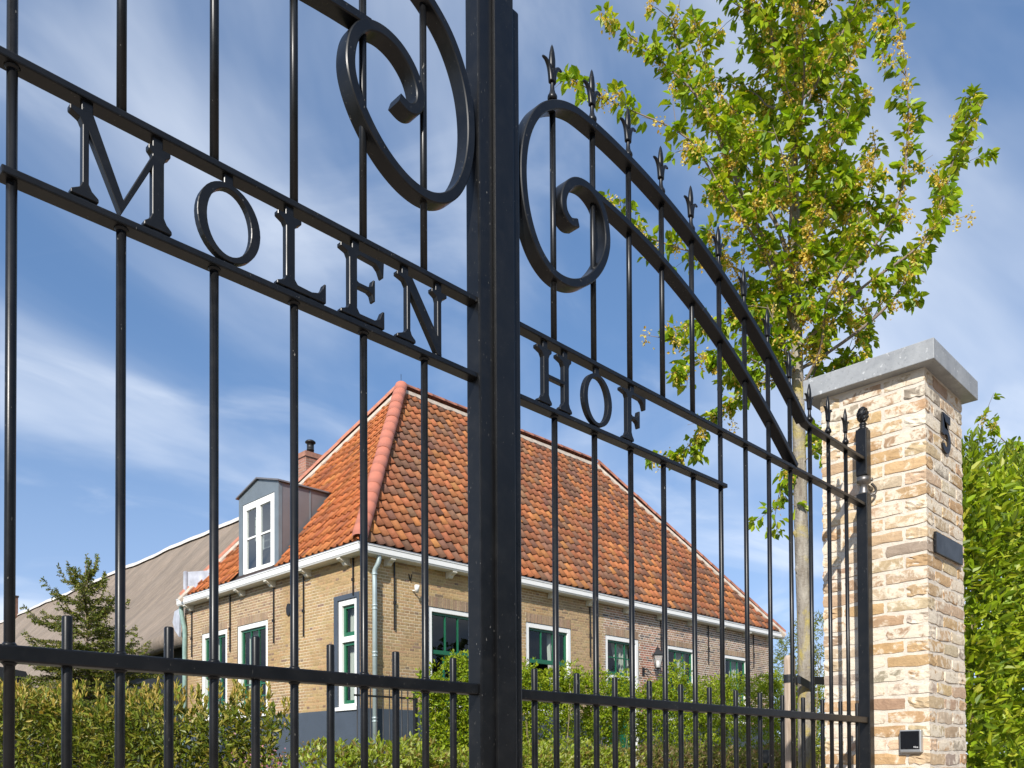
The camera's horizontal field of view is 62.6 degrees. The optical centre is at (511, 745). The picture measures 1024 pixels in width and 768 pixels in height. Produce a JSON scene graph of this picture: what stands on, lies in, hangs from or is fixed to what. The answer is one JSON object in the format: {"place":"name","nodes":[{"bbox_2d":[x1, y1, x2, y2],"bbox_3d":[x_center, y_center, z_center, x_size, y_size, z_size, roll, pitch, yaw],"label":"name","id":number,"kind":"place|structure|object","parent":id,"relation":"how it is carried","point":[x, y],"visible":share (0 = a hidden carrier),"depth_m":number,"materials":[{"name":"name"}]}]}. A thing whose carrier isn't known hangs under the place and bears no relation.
{"place":"outdoors","nodes":[
{"label":"outdoors","id":0,"kind":"place"},
{"bbox_2d":[0,667,35,767],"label":"hedge","id":1,"kind":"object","parent":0,"point":[22,674],"depth_m":13.78,"materials":[{"name":"green plant"}]},
{"bbox_2d":[0,517,238,767],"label":"thatched barn","id":2,"kind":"structure","parent":0,"point":[154,585],"depth_m":28.38,"materials":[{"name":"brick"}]},
{"bbox_2d":[222,733,303,767],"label":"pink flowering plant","id":3,"kind":"object","parent":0,"point":[272,759],"visible":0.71,"depth_m":8.38,"materials":[{"name":"green plant"}]},
{"bbox_2d":[0,0,1023,754],"label":"sky","id":4,"kind":"structure","parent":0,"point":[973,307],"materials":[{"name":"blue"}]},
{"bbox_2d":[803,337,977,767],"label":"brick pillar","id":5,"kind":"structure","parent":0,"point":[906,396],"depth_m":4.49,"materials":[{"name":"beige brick"}]},
{"bbox_2d":[513,9,876,767],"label":"gate leaf","id":6,"kind":"object","parent":5,"relation":"attached to","point":[603,213],"visible":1,"depth_m":3.15,"materials":[{"name":"paint"}]},
{"bbox_2d":[899,729,922,752],"bbox_3d":[2.072,-0.022,4.375,0.109,0.118,0.041,-1,-1,45],"label":"entry panel","id":7,"kind":"object","parent":5,"relation":"attached to","point":[911,741],"visible":1,"depth_m":4.36,"materials":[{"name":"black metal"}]},
{"bbox_2d":[941,412,950,453],"bbox_3d":[2.332,-1.679,4.555,0.032,0.211,0.135,-1,-1,45],"label":"house number","id":8,"kind":"object","parent":5,"relation":"attached to","point":[945,420],"visible":0.94,"depth_m":4.54,"materials":[{"name":"black metal"}]},
{"bbox_2d":[934,531,962,565],"bbox_3d":[2.345,-1.057,4.543,0.032,0.111,0.425,-1,-1,45],"label":"name plate","id":9,"kind":"object","parent":5,"relation":"attached to","point":[948,548],"visible":1,"depth_m":4.51,"materials":[{"name":"paint"}]},
{"label":"driveway","id":10,"kind":"structure","parent":0,"visible":0},
{"bbox_2d":[0,0,516,767],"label":"gate leaf","id":11,"kind":"object","parent":10,"relation":"on","point":[482,92],"visible":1,"depth_m":2.17,"materials":[{"name":"paint"}]},
{"bbox_2d":[763,750,769,767],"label":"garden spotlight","id":12,"kind":"object","parent":10,"relation":"on","point":[766,756],"visible":0.54,"depth_m":11.41,"materials":[{"name":"black metal"}]},
{"bbox_2d":[556,0,999,767],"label":"elm tree","id":13,"kind":"object","parent":10,"relation":"on","point":[810,66],"visible":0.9,"depth_m":7.74,"materials":[{"name":"green plant"}]},
{"bbox_2d":[783,674,823,689],"bbox_3d":[2.819,-0.571,7.991,0.741,0.170,0.190,0,-1,-31],"label":"tree strap","id":14,"kind":"object","parent":13,"relation":"attached to","point":[802,681],"visible":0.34,"depth_m":7.86,"materials":[{"name":"black rubber"}]},
{"bbox_2d":[783,655,795,767],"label":"tree stake","id":15,"kind":"object","parent":10,"relation":"on","point":[786,663],"visible":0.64,"depth_m":7.75,"materials":[{"name":"beige wood"}]},
{"bbox_2d":[961,425,1023,767],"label":"privet hedge","id":16,"kind":"object","parent":10,"relation":"on","point":[993,529],"visible":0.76,"depth_m":5.38,"materials":[{"name":"green plant"}]},
{"bbox_2d":[972,392,1023,476],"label":"elm tree","id":17,"kind":"object","parent":10,"relation":"on","point":[995,428],"visible":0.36,"depth_m":10.92,"materials":[{"name":"green plant"}]},
{"label":"ground","id":18,"kind":"structure","parent":0,"visible":0},
{"bbox_2d":[0,553,181,767],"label":"fir tree","id":19,"kind":"object","parent":18,"relation":"on","point":[97,615],"visible":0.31,"depth_m":13.81,"materials":[{"name":"green plant"}]},
{"bbox_2d":[0,676,289,767],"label":"laurel hedge","id":20,"kind":"object","parent":18,"relation":"on","point":[35,701],"visible":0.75,"depth_m":8.99,"materials":[{"name":"green plant"}]},
{"bbox_2d":[354,673,417,763],"bbox_3d":[-2.022,0.094,13.586,0.060,2.510,1.250,-1,-1,45],"label":"iron railing","id":21,"kind":"object","parent":18,"relation":"on","point":[415,711],"visible":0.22,"depth_m":13.63,"materials":[{"name":"black metal"}]},
{"bbox_2d":[406,659,460,767],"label":"shrub","id":22,"kind":"object","parent":18,"relation":"on","point":[439,729],"visible":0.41,"depth_m":12.38,"materials":[{"name":"green plant"}]},
{"bbox_2d":[431,649,468,767],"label":"shrub","id":23,"kind":"object","parent":18,"relation":"on","point":[463,719],"visible":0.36,"depth_m":12.73,"materials":[{"name":"green plant"}]},
{"bbox_2d":[173,381,785,767],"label":"farmhouse","id":24,"kind":"object","parent":18,"relation":"on","point":[254,577],"visible":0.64,"depth_m":17.70,"materials":[{"name":"tile"}]},
{"bbox_2d":[202,629,226,720],"bbox_3d":[-6.395,-1.507,18.374,1.260,1.927,0.309,-1,-1,45],"label":"window","id":25,"kind":"structure","parent":24,"relation":"in","point":[222,633],"depth_m":18.66,"materials":[{"name":"white paint"}]},
{"bbox_2d":[237,620,267,717],"bbox_3d":[-5.204,-1.527,17.194,1.313,1.912,0.309,-1,-1,45],"label":"window","id":26,"kind":"structure","parent":24,"relation":"in","point":[253,628],"depth_m":17.42,"materials":[{"name":"white paint"}]},
{"bbox_2d":[335,598,356,710],"bbox_3d":[-2.803,-1.582,14.814,0.645,1.952,0.309,-1,-1,45],"label":"window","id":27,"kind":"structure","parent":24,"relation":"in","point":[346,638],"depth_m":14.89,"materials":[{"name":"white paint"}]},
{"bbox_2d":[412,585,419,592],"bbox_3d":[-1.726,-2.808,15.142,0.089,0.155,0.210,0,-1,-25],"label":"security light","id":28,"kind":"object","parent":24,"relation":"attached to","point":[416,590],"visible":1,"depth_m":15.08,"materials":[{"name":"white paint"}]},
{"bbox_2d":[429,606,468,710],"bbox_3d":[-1.127,-1.604,15.937,0.190,1.897,1.280,-1,-1,45],"label":"window","id":29,"kind":"structure","parent":24,"relation":"in","point":[435,611],"depth_m":15.84,"materials":[{"name":"white paint"}]},
{"bbox_2d":[526,622,570,714],"bbox_3d":[0.718,-1.582,17.882,0.309,1.902,1.480,-1,-1,45],"label":"window","id":30,"kind":"structure","parent":24,"relation":"in","point":[566,633],"depth_m":18.01,"materials":[{"name":"white paint"}]},
{"bbox_2d":[608,679,629,755],"bbox_3d":[2.537,-0.053,19.630,0.065,2.945,1.062,-1,-1,45],"label":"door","id":31,"kind":"structure","parent":24,"relation":"in","point":[624,739],"depth_m":19.67,"materials":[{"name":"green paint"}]},
{"bbox_2d":[605,635,638,764],"bbox_3d":[2.486,-0.590,19.687,0.247,3.842,1.264,-1,-1,45],"label":"window","id":32,"kind":"structure","parent":24,"relation":"in","point":[620,652],"depth_m":19.79,"materials":[{"name":"white paint"}]},
{"bbox_2d":[642,645,661,675],"bbox_3d":[3.345,-2.022,20.024,0.514,0.752,0.279,-1,-1,12],"label":"wall lantern","id":33,"kind":"object","parent":24,"relation":"attached to","point":[657,652],"depth_m":19.98,"materials":[{"name":"black metal"}]},
{"bbox_2d":[668,645,692,720],"bbox_3d":[4.217,-1.535,21.411,0.309,1.892,1.340,-1,-1,45],"label":"window","id":34,"kind":"structure","parent":24,"relation":"in","point":[677,650],"depth_m":21.63,"materials":[{"name":"white paint"}]},
{"bbox_2d":[725,655,745,723],"bbox_3d":[6.118,-1.509,23.328,0.309,1.887,1.340,-1,-1,45],"label":"window","id":35,"kind":"structure","parent":24,"relation":"in","point":[733,661],"depth_m":23.50,"materials":[{"name":"white paint"}]},
{"bbox_2d":[522,656,552,765],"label":"shrub","id":36,"kind":"object","parent":18,"relation":"on","point":[526,682],"visible":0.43,"depth_m":13.70,"materials":[{"name":"green plant"}]},
{"bbox_2d":[273,731,818,767],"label":"clipped hedge","id":37,"kind":"object","parent":18,"relation":"on","point":[348,756],"visible":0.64,"depth_m":9.79,"materials":[{"name":"green plant"}]},
{"bbox_2d":[524,658,587,766],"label":"shrub","id":38,"kind":"object","parent":18,"relation":"on","point":[566,685],"visible":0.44,"depth_m":14.40,"materials":[{"name":"green plant"}]},
{"bbox_2d":[560,664,628,765],"bbox_3d":[1.470,-0.052,15.141,1.196,2.820,1.276,-1,-1,45],"label":"shrub","id":39,"kind":"object","parent":18,"relation":"on","point":[587,714],"visible":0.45,"depth_m":15.04,"materials":[{"name":"green plant"}]},
{"bbox_2d":[589,668,644,765],"bbox_3d":[1.956,-0.052,15.784,1.150,2.838,1.235,-1,-1,45],"label":"shrub","id":40,"kind":"object","parent":18,"relation":"on","point":[624,688],"visible":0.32,"depth_m":15.70,"materials":[{"name":"green plant"}]},
{"bbox_2d":[622,674,678,767],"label":"shrub","id":41,"kind":"object","parent":18,"relation":"on","point":[641,721],"visible":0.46,"depth_m":16.25,"materials":[{"name":"green plant"}]},
{"bbox_2d":[653,657,706,762],"bbox_3d":[3.424,-0.208,17.141,1.119,3.182,1.202,-1,-1,45],"label":"shrub","id":42,"kind":"object","parent":18,"relation":"on","point":[682,679],"visible":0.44,"depth_m":17.04,"materials":[{"name":"green plant"}]},
{"bbox_2d":[683,675,730,767],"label":"shrub","id":43,"kind":"object","parent":18,"relation":"on","point":[703,726],"visible":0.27,"depth_m":17.72,"materials":[{"name":"green plant"}]},
{"bbox_2d":[698,672,745,767],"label":"shrub","id":44,"kind":"object","parent":18,"relation":"on","point":[729,717],"visible":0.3,"depth_m":18.52,"materials":[{"name":"green plant"}]},
{"bbox_2d":[727,669,779,765],"bbox_3d":[5.444,-0.178,19.121,1.208,3.169,1.437,-1,-1,45],"label":"shrub","id":45,"kind":"object","parent":18,"relation":"on","point":[754,719],"visible":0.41,"depth_m":19.01,"materials":[{"name":"green plant"}]},
{"bbox_2d":[750,669,797,753],"bbox_3d":[6.355,-0.212,19.977,1.333,3.257,1.183,0,-1,-38],"label":"shrub","id":46,"kind":"object","parent":18,"relation":"on","point":[777,685],"visible":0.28,"depth_m":19.81,"materials":[{"name":"green plant"}]},
{"bbox_2d":[773,632,816,763],"bbox_3d":[8.735,-1.137,27.448,2.588,5.351,2.011,-1,-1,45],"label":"bush","id":47,"kind":"object","parent":18,"relation":"on","point":[778,654],"visible":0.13,"depth_m":27.45,"materials":[{"name":"green plant"}]},
{"bbox_2d":[776,676,820,752],"bbox_3d":[7.000,-0.174,20.735,1.180,3.200,1.458,-1,-1,26],"label":"shrub","id":48,"kind":"object","parent":18,"relation":"on","point":[797,719],"visible":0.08,"depth_m":20.64,"materials":[{"name":"green plant"}]},
{"bbox_2d":[775,609,825,767],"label":"bush","id":49,"kind":"object","parent":18,"relation":"on","point":[818,750],"visible":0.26,"depth_m":20.59,"materials":[{"name":"green plant"}]},
{"bbox_2d":[782,671,825,754],"bbox_3d":[8.426,-0.382,24.314,2.247,3.733,1.455,-3,-3,67],"label":"bush","id":50,"kind":"object","parent":18,"relation":"on","point":[815,693],"depth_m":23.83,"materials":[{"name":"green plant"}]},
{"bbox_2d":[796,674,825,767],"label":"bush","id":51,"kind":"object","parent":18,"relation":"on","point":[820,687],"visible":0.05,"depth_m":21.60,"materials":[{"name":"green plant"}]}
]}

